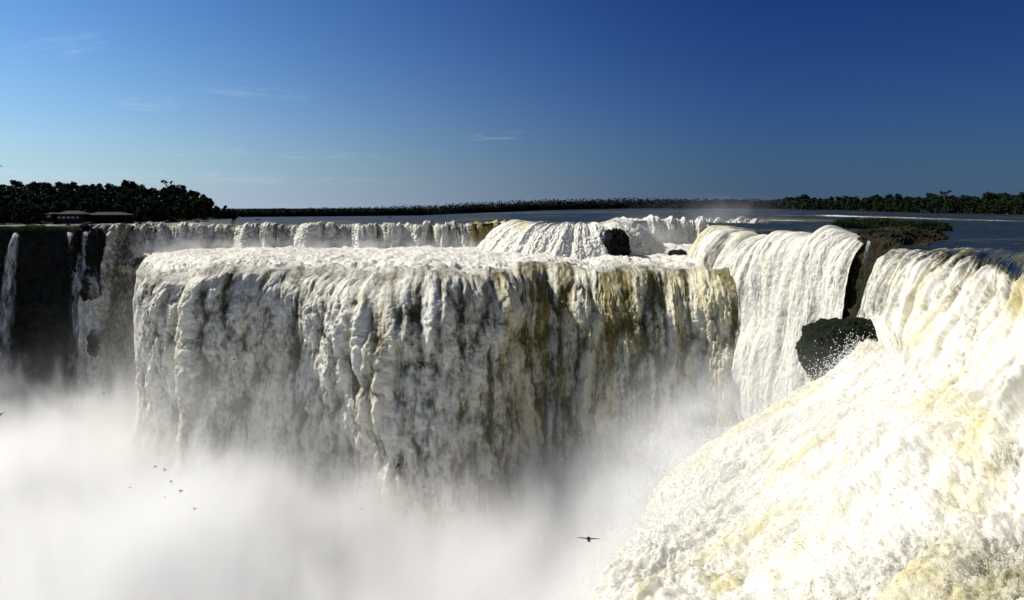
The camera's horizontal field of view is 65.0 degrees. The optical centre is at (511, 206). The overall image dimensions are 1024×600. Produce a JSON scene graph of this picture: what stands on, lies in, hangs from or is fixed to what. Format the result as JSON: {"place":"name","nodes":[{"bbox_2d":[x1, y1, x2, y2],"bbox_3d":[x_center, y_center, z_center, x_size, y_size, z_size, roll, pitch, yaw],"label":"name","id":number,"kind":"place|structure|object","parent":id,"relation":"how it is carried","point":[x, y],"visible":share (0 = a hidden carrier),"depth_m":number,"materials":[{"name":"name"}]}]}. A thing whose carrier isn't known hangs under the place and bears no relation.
{"place":"outdoors","nodes":[
{"label":"outdoors","id":0,"kind":"place"},
{"bbox_2d":[0,224,96,476],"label":"cliff","id":1,"kind":"structure","parent":0,"point":[39,336],"depth_m":199.50,"materials":[{"name":"stone"}]},
{"bbox_2d":[3,232,16,326],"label":"waterfall","id":2,"kind":"structure","parent":1,"relation":"on","point":[13,256],"depth_m":194.29,"materials":[{"name":"liquid"}]},
{"bbox_2d":[0,225,70,232],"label":"grass","id":3,"kind":"structure","parent":1,"relation":"on","point":[36,228],"depth_m":198.43,"materials":[{"name":"plant"}]},
{"bbox_2d":[68,228,85,293],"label":"waterfall","id":4,"kind":"structure","parent":1,"relation":"attached to","point":[76,252],"depth_m":193.88,"materials":[{"name":"liquid"}]},
{"bbox_2d":[79,223,89,234],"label":"boulder","id":5,"kind":"object","parent":1,"relation":"on","point":[86,227],"visible":0.73,"depth_m":198.26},
{"bbox_2d":[0,475,168,599],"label":"plunge pool","id":6,"kind":"structure","parent":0,"point":[60,539],"depth_m":159.85,"materials":[{"name":"liquid"}]},
{"bbox_2d":[69,223,172,489],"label":"waterfall","id":7,"kind":"structure","parent":6,"relation":"on","point":[103,430],"depth_m":193.62,"materials":[{"name":"liquid"}]},
{"bbox_2d":[124,243,739,599],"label":"waterfall","id":8,"kind":"structure","parent":6,"relation":"on","point":[277,450],"depth_m":133.58,"materials":[{"name":"liquid"}]},
{"bbox_2d":[0,200,223,223],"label":"hill","id":9,"kind":"structure","parent":0,"point":[133,219],"depth_m":343.14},
{"bbox_2d":[0,196,12,206],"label":"tree","id":10,"kind":"object","parent":9,"relation":"on","point":[6,199],"visible":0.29,"depth_m":341.97,"materials":[{"name":"green plant"}]},
{"bbox_2d":[0,184,12,189],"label":"tree","id":11,"kind":"object","parent":9,"relation":"on","point":[4,186],"visible":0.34,"depth_m":386.17,"materials":[{"name":"green plant"}]},
{"bbox_2d":[9,208,21,223],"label":"tree","id":12,"kind":"object","parent":9,"relation":"on","point":[17,211],"visible":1,"depth_m":324.94,"materials":[{"name":"green plant"}]},
{"bbox_2d":[9,180,24,187],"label":"tree","id":13,"kind":"object","parent":9,"relation":"on","point":[18,184],"visible":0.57,"depth_m":388.99,"materials":[{"name":"green plant"}]},
{"bbox_2d":[10,200,30,222],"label":"tree","id":14,"kind":"object","parent":9,"relation":"on","point":[20,204],"visible":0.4,"depth_m":334.16,"materials":[{"name":"green plant"}]},
{"bbox_2d":[21,192,40,201],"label":"tree","id":15,"kind":"object","parent":9,"relation":"on","point":[29,195],"visible":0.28,"depth_m":359.81,"materials":[{"name":"green plant"}]},
{"bbox_2d":[27,184,40,194],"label":"tree","id":16,"kind":"object","parent":9,"relation":"on","point":[34,187],"visible":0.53,"depth_m":381.70,"materials":[{"name":"green plant"}]},
{"bbox_2d":[27,196,42,215],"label":"tree","id":17,"kind":"object","parent":9,"relation":"on","point":[33,199],"visible":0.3,"depth_m":347.99,"materials":[{"name":"green plant"}]},
{"bbox_2d":[29,203,40,221],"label":"tree","id":18,"kind":"object","parent":9,"relation":"on","point":[31,205],"visible":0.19,"depth_m":338.89,"materials":[{"name":"green plant"}]},
{"bbox_2d":[39,193,48,203],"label":"tree","id":19,"kind":"object","parent":9,"relation":"on","point":[44,195],"visible":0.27,"depth_m":361.57,"materials":[{"name":"green plant"}]},
{"bbox_2d":[39,204,49,221],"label":"tree","id":20,"kind":"object","parent":9,"relation":"on","point":[44,208],"visible":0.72,"depth_m":340.37,"materials":[{"name":"green plant"}]},
{"bbox_2d":[38,182,56,192],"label":"tree","id":21,"kind":"object","parent":9,"relation":"on","point":[41,185],"visible":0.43,"depth_m":393.50,"materials":[{"name":"green plant"}]},
{"bbox_2d":[46,212,56,221],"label":"pavilion","id":22,"kind":"structure","parent":9,"relation":"on","point":[51,216],"depth_m":321.30,"materials":[{"name":"paint"}]},
{"bbox_2d":[47,188,58,194],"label":"tree","id":23,"kind":"object","parent":9,"relation":"on","point":[51,190],"visible":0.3,"depth_m":374.54,"materials":[{"name":"green plant"}]},
{"bbox_2d":[49,201,64,212],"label":"tree","id":24,"kind":"object","parent":9,"relation":"on","point":[53,208],"visible":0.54,"depth_m":345.11,"materials":[{"name":"green plant"}]},
{"bbox_2d":[57,187,70,201],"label":"tree","id":25,"kind":"object","parent":9,"relation":"on","point":[60,190],"visible":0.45,"depth_m":375.42,"materials":[{"name":"green plant"}]},
{"bbox_2d":[60,193,69,205],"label":"tree","id":26,"kind":"object","parent":9,"relation":"on","point":[65,196],"visible":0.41,"depth_m":366.11,"materials":[{"name":"green plant"}]},
{"bbox_2d":[60,200,76,211],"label":"tree","id":27,"kind":"object","parent":9,"relation":"on","point":[70,206],"visible":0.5,"depth_m":343.67,"materials":[{"name":"green plant"}]},
{"bbox_2d":[65,181,76,191],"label":"tree","id":28,"kind":"object","parent":9,"relation":"on","point":[70,186],"visible":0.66,"depth_m":400.49,"materials":[{"name":"green plant"}]},
{"bbox_2d":[74,201,90,212],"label":"tree","id":29,"kind":"object","parent":9,"relation":"on","point":[80,207],"visible":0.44,"depth_m":348.92,"materials":[{"name":"green plant"}]},
{"bbox_2d":[78,184,88,199],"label":"tree","id":30,"kind":"object","parent":9,"relation":"on","point":[82,188],"visible":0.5,"depth_m":392.07,"materials":[{"name":"green plant"}]},
{"bbox_2d":[82,201,95,220],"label":"tree","id":31,"kind":"object","parent":9,"relation":"on","point":[90,208],"visible":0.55,"depth_m":348.43,"materials":[{"name":"green plant"}]},
{"bbox_2d":[92,201,105,212],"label":"tree","id":32,"kind":"object","parent":9,"relation":"on","point":[100,205],"visible":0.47,"depth_m":351.70,"materials":[{"name":"green plant"}]},
{"bbox_2d":[94,191,110,199],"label":"tree","id":33,"kind":"object","parent":9,"relation":"on","point":[104,194],"visible":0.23,"depth_m":374.00,"materials":[{"name":"green plant"}]},
{"bbox_2d":[102,202,113,211],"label":"tree","id":34,"kind":"object","parent":9,"relation":"on","point":[109,207],"visible":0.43,"depth_m":351.74,"materials":[{"name":"green plant"}]},
{"bbox_2d":[103,195,113,211],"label":"tree","id":35,"kind":"object","parent":9,"relation":"on","point":[109,198],"visible":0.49,"depth_m":362.25,"materials":[{"name":"green plant"}]},
{"bbox_2d":[87,212,133,223],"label":"pavilion","id":36,"kind":"structure","parent":9,"relation":"on","point":[108,217],"depth_m":329.20,"materials":[{"name":"paint"}]},
{"bbox_2d":[108,185,118,193],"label":"tree","id":37,"kind":"object","parent":9,"relation":"on","point":[114,188],"visible":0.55,"depth_m":400.08,"materials":[{"name":"green plant"}]},
{"bbox_2d":[112,204,126,212],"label":"tree","id":38,"kind":"object","parent":9,"relation":"on","point":[117,208],"visible":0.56,"depth_m":352.83,"materials":[{"name":"green plant"}]},
{"bbox_2d":[121,179,129,187],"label":"tree","id":39,"kind":"object","parent":9,"relation":"on","point":[126,183],"visible":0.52,"depth_m":410.17,"materials":[{"name":"green plant"}]},
{"bbox_2d":[134,201,141,220],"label":"tree","id":40,"kind":"object","parent":9,"relation":"on","point":[137,204],"visible":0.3,"depth_m":362.08,"materials":[{"name":"green plant"}]},
{"bbox_2d":[131,206,146,221],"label":"tree","id":41,"kind":"object","parent":9,"relation":"on","point":[136,213],"visible":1,"depth_m":352.45,"materials":[{"name":"green plant"}]},
{"bbox_2d":[137,192,147,200],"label":"tree","id":42,"kind":"object","parent":9,"relation":"on","point":[143,195],"visible":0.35,"depth_m":387.70,"materials":[{"name":"green plant"}]},
{"bbox_2d":[139,188,150,197],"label":"tree","id":43,"kind":"object","parent":9,"relation":"on","point":[145,190],"visible":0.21,"depth_m":399.88,"materials":[{"name":"green plant"}]},
{"bbox_2d":[136,200,154,220],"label":"tree","id":44,"kind":"object","parent":9,"relation":"on","point":[145,204],"visible":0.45,"depth_m":366.89,"materials":[{"name":"green plant"}]},
{"bbox_2d":[144,208,153,221],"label":"tree","id":45,"kind":"object","parent":9,"relation":"on","point":[149,212],"visible":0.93,"depth_m":358.62,"materials":[{"name":"green plant"}]},
{"bbox_2d":[157,192,167,202],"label":"tree","id":46,"kind":"object","parent":9,"relation":"on","point":[163,195],"visible":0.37,"depth_m":400.31,"materials":[{"name":"green plant"}]},
{"bbox_2d":[167,184,178,196],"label":"tree","id":47,"kind":"object","parent":9,"relation":"on","point":[171,186],"visible":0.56,"depth_m":438.91,"materials":[{"name":"green plant"}]},
{"bbox_2d":[175,198,186,205],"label":"tree","id":48,"kind":"object","parent":9,"relation":"on","point":[180,201],"visible":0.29,"depth_m":398.39,"materials":[{"name":"green plant"}]},
{"bbox_2d":[176,184,186,195],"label":"tree","id":49,"kind":"object","parent":9,"relation":"on","point":[181,188],"visible":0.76,"depth_m":441.22,"materials":[{"name":"green plant"}]},
{"bbox_2d":[179,209,191,219],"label":"tree","id":50,"kind":"object","parent":9,"relation":"on","point":[185,212],"visible":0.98,"depth_m":380.09,"materials":[{"name":"green plant"}]},
{"bbox_2d":[190,199,202,217],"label":"tree","id":51,"kind":"object","parent":9,"relation":"on","point":[199,205],"visible":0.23,"depth_m":407.15,"materials":[{"name":"green plant"}]},
{"bbox_2d":[196,197,209,212],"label":"tree","id":52,"kind":"object","parent":9,"relation":"on","point":[202,200],"visible":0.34,"depth_m":422.98,"materials":[{"name":"green plant"}]},
{"bbox_2d":[202,206,210,216],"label":"tree","id":53,"kind":"object","parent":9,"relation":"on","point":[207,209],"visible":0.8,"depth_m":403.38,"materials":[{"name":"green plant"}]},
{"bbox_2d":[204,201,212,215],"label":"tree","id":54,"kind":"object","parent":9,"relation":"on","point":[206,203],"visible":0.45,"depth_m":416.34,"materials":[{"name":"green plant"}]},
{"bbox_2d":[0,209,1023,252],"bbox_3d":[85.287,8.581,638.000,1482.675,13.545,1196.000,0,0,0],"label":"river","id":55,"kind":"structure","parent":0,"point":[1005,232],"depth_m":306.18,"materials":[{"name":"liquid"}]},
{"bbox_2d":[55,211,90,223],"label":"pavilion","id":56,"kind":"structure","parent":55,"relation":"on","point":[72,217],"depth_m":322.30,"materials":[{"name":"paint"}]},
{"bbox_2d":[84,228,105,272],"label":"rock pillar","id":57,"kind":"object","parent":55,"relation":"in","point":[95,246],"visible":0.73,"depth_m":192.63,"materials":[{"name":"stone"}]},
{"bbox_2d":[165,216,177,222],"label":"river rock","id":58,"kind":"object","parent":55,"relation":"in","point":[171,219],"visible":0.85,"depth_m":289.29,"materials":[{"name":"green stone"}]},
{"bbox_2d":[123,220,506,262],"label":"waterfall","id":59,"kind":"structure","parent":55,"relation":"on","point":[187,235],"depth_m":205.69,"materials":[{"name":"liquid"}]},
{"bbox_2d":[477,218,666,258],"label":"waterfall","id":60,"kind":"structure","parent":55,"relation":"on","point":[579,240],"depth_m":179.08,"materials":[{"name":"liquid"}]},
{"bbox_2d":[603,227,630,255],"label":"boulder","id":61,"kind":"object","parent":55,"relation":"in","point":[616,242],"visible":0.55,"depth_m":171.17,"materials":[{"name":"stone"}]},
{"bbox_2d":[668,249,686,255],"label":"boulder","id":62,"kind":"object","parent":55,"relation":"in","point":[677,252],"visible":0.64,"depth_m":174.58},
{"bbox_2d":[606,215,766,243],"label":"waterfall","id":63,"kind":"structure","parent":55,"relation":"on","point":[671,229],"depth_m":222.08,"materials":[{"name":"liquid"}]},
{"bbox_2d":[590,247,1023,599],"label":"waterfall","id":64,"kind":"structure","parent":55,"relation":"on","point":[952,320],"depth_m":44.92,"materials":[{"name":"liquid"}]},
{"bbox_2d":[512,353,890,599],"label":"spray","id":65,"kind":"object","parent":64,"relation":"on","point":[628,529],"visible":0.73,"depth_m":53.52,"materials":[{"name":"liquid"}]},
{"bbox_2d":[581,324,1023,599],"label":"spray","id":66,"kind":"object","parent":64,"relation":"on","point":[779,399],"visible":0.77,"depth_m":55.11,"materials":[{"name":"liquid"}]},
{"bbox_2d":[795,317,877,380],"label":"boulder","id":67,"kind":"object","parent":55,"relation":"in","point":[823,331],"visible":0.27,"depth_m":81.00,"materials":[{"name":"stone"}]},
{"bbox_2d":[846,225,970,318],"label":"rock outcrop","id":68,"kind":"object","parent":55,"relation":"in","point":[882,243],"visible":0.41,"depth_m":107.83,"materials":[{"name":"stone"}]},
{"bbox_2d":[857,229,907,235],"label":"grass","id":69,"kind":"structure","parent":68,"relation":"on","point":[859,232],"depth_m":113.56,"materials":[{"name":"plant"}]},
{"bbox_2d":[0,208,1023,224],"bbox_3d":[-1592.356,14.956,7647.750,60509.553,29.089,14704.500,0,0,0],"label":"ground","id":70,"kind":"structure","parent":0,"point":[208,218],"depth_m":746.00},
{"bbox_2d":[221,197,821,219],"bbox_3d":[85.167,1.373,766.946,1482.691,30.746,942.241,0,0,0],"label":"forest","id":71,"kind":"object","parent":70,"relation":"on","point":[463,208],"visible":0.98,"depth_m":1151.85,"materials":[{"name":"plant"}]},
{"bbox_2d":[826,201,833,209],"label":"tree","id":72,"kind":"object","parent":70,"relation":"on","point":[830,204],"visible":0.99,"depth_m":762.27,"materials":[{"name":"green plant"}]},
{"bbox_2d":[832,201,840,209],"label":"tree","id":73,"kind":"object","parent":70,"relation":"on","point":[837,205],"visible":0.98,"depth_m":753.64,"materials":[{"name":"green plant"}]},
{"bbox_2d":[845,201,852,210],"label":"tree","id":74,"kind":"object","parent":70,"relation":"on","point":[849,203],"visible":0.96,"depth_m":739.14,"materials":[{"name":"green plant"}]},
{"bbox_2d":[850,200,858,210],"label":"tree","id":75,"kind":"object","parent":70,"relation":"on","point":[856,206],"visible":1,"depth_m":731.64,"materials":[{"name":"green plant"}]},
{"bbox_2d":[862,196,873,210],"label":"tree","id":76,"kind":"object","parent":70,"relation":"on","point":[871,199],"visible":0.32,"depth_m":729.52,"materials":[{"name":"green plant"}]},
{"bbox_2d":[864,199,872,210],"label":"tree","id":77,"kind":"object","parent":70,"relation":"on","point":[867,205],"visible":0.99,"depth_m":713.62,"materials":[{"name":"green plant"}]},
{"bbox_2d":[871,200,880,211],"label":"tree","id":78,"kind":"object","parent":70,"relation":"on","point":[876,204],"visible":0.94,"depth_m":704.07,"materials":[{"name":"green plant"}]},
{"bbox_2d":[877,199,885,211],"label":"tree","id":79,"kind":"object","parent":70,"relation":"on","point":[881,206],"visible":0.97,"depth_m":696.34,"materials":[{"name":"green plant"}]},
{"bbox_2d":[883,198,893,211],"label":"tree","id":80,"kind":"object","parent":70,"relation":"on","point":[888,202],"visible":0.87,"depth_m":688.08,"materials":[{"name":"green plant"}]},
{"bbox_2d":[889,199,903,211],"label":"tree","id":81,"kind":"object","parent":70,"relation":"on","point":[896,202],"visible":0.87,"depth_m":678.84,"materials":[{"name":"green plant"}]},
{"bbox_2d":[893,194,902,205],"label":"tree","id":82,"kind":"object","parent":70,"relation":"on","point":[898,196],"visible":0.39,"depth_m":689.77,"materials":[{"name":"green plant"}]},
{"bbox_2d":[895,202,905,211],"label":"tree","id":83,"kind":"object","parent":70,"relation":"on","point":[901,205],"visible":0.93,"depth_m":671.52,"materials":[{"name":"green plant"}]},
{"bbox_2d":[903,202,911,212],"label":"tree","id":84,"kind":"object","parent":70,"relation":"on","point":[907,206],"visible":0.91,"depth_m":662.92,"materials":[{"name":"green plant"}]},
{"bbox_2d":[910,199,919,212],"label":"tree","id":85,"kind":"object","parent":70,"relation":"on","point":[915,203],"visible":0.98,"depth_m":653.29,"materials":[{"name":"green plant"}]},
{"bbox_2d":[917,199,925,212],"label":"tree","id":86,"kind":"object","parent":70,"relation":"on","point":[921,205],"visible":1,"depth_m":644.61,"materials":[{"name":"green plant"}]},
{"bbox_2d":[925,199,932,212],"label":"tree","id":87,"kind":"object","parent":70,"relation":"on","point":[928,207],"visible":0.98,"depth_m":639.17,"materials":[{"name":"green plant"}]},
{"bbox_2d":[930,198,941,212],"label":"tree","id":88,"kind":"object","parent":70,"relation":"on","point":[934,203],"visible":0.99,"depth_m":633.10,"materials":[{"name":"green plant"}]},
{"bbox_2d":[937,198,945,209],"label":"tree","id":89,"kind":"object","parent":70,"relation":"on","point":[941,200],"visible":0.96,"depth_m":629.24,"materials":[{"name":"green plant"}]},
{"bbox_2d":[941,199,955,212],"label":"tree","id":90,"kind":"object","parent":70,"relation":"on","point":[944,205],"visible":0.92,"depth_m":625.09,"materials":[{"name":"green plant"}]},
{"bbox_2d":[946,198,959,212],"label":"tree","id":91,"kind":"object","parent":70,"relation":"on","point":[951,208],"visible":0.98,"depth_m":619.81,"materials":[{"name":"green plant"}]},
{"bbox_2d":[954,199,964,213],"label":"tree","id":92,"kind":"object","parent":70,"relation":"on","point":[961,204],"visible":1,"depth_m":615.20,"materials":[{"name":"green plant"}]},
{"bbox_2d":[963,202,968,213],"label":"tree","id":93,"kind":"object","parent":70,"relation":"on","point":[965,208],"visible":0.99,"depth_m":610.33,"materials":[{"name":"green plant"}]},
{"bbox_2d":[967,201,975,213],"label":"tree","id":94,"kind":"object","parent":70,"relation":"on","point":[972,208],"visible":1,"depth_m":605.90,"materials":[{"name":"green plant"}]},
{"bbox_2d":[973,199,981,212],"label":"tree","id":95,"kind":"object","parent":70,"relation":"on","point":[976,202],"visible":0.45,"depth_m":614.88,"materials":[{"name":"green plant"}]},
{"bbox_2d":[978,201,992,213],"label":"tree","id":96,"kind":"object","parent":70,"relation":"on","point":[983,206],"visible":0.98,"depth_m":595.23,"materials":[{"name":"green plant"}]},
{"bbox_2d":[981,191,996,213],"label":"tree","id":97,"kind":"object","parent":70,"relation":"on","point":[986,196],"visible":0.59,"depth_m":603.04,"materials":[{"name":"green plant"}]},
{"bbox_2d":[987,199,995,213],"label":"tree","id":98,"kind":"object","parent":70,"relation":"on","point":[990,209],"visible":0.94,"depth_m":590.51,"materials":[{"name":"green plant"}]},
{"bbox_2d":[984,194,1002,210],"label":"tree","id":99,"kind":"object","parent":70,"relation":"on","point":[995,197],"visible":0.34,"depth_m":600.86,"materials":[{"name":"green plant"}]},
{"bbox_2d":[991,199,1006,213],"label":"tree","id":100,"kind":"object","parent":70,"relation":"on","point":[997,204],"visible":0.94,"depth_m":584.46,"materials":[{"name":"green plant"}]},
{"bbox_2d":[1000,197,1012,213],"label":"tree","id":101,"kind":"object","parent":70,"relation":"on","point":[1003,207],"visible":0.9,"depth_m":578.19,"materials":[{"name":"green plant"}]},
{"bbox_2d":[1005,197,1023,214],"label":"tree","id":102,"kind":"object","parent":70,"relation":"on","point":[1014,201],"visible":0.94,"depth_m":571.20,"materials":[{"name":"green plant"}]},
{"bbox_2d":[1015,201,1023,214],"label":"tree","id":103,"kind":"object","parent":70,"relation":"on","point":[1019,203],"visible":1,"depth_m":566.59,"materials":[{"name":"green plant"}]},
{"bbox_2d":[0,0,1023,248],"label":"sky","id":104,"kind":"structure","parent":0,"point":[235,103],"materials":[{"name":"blue"}]},
{"bbox_2d":[688,225,862,423],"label":"waterfall","id":105,"kind":"structure","parent":0,"point":[789,284],"depth_m":123.60,"materials":[{"name":"liquid"}]},
{"bbox_2d":[842,256,857,319],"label":"cliff","id":106,"kind":"structure","parent":0,"point":[849,291],"depth_m":129.11,"materials":[{"name":"stone"}]},
{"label":"islet","id":107,"kind":"structure","parent":0,"visible":0},
{"bbox_2d":[830,217,952,230],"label":"grass","id":108,"kind":"structure","parent":107,"relation":"on","point":[870,223],"depth_m":163.39,"materials":[{"name":"plant"}]},
{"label":"waterfall","id":109,"kind":"structure","parent":0,"visible":0},
{"bbox_2d":[78,268,101,300],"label":"rock pillar","id":110,"kind":"object","parent":109,"relation":"in","point":[90,290],"visible":0.98,"depth_m":190.82,"materials":[{"name":"stone"}]},
{"bbox_2d":[86,328,106,356],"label":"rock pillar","id":111,"kind":"object","parent":109,"relation":"in","point":[95,337],"visible":0.95,"depth_m":190.14,"materials":[{"name":"stone"}]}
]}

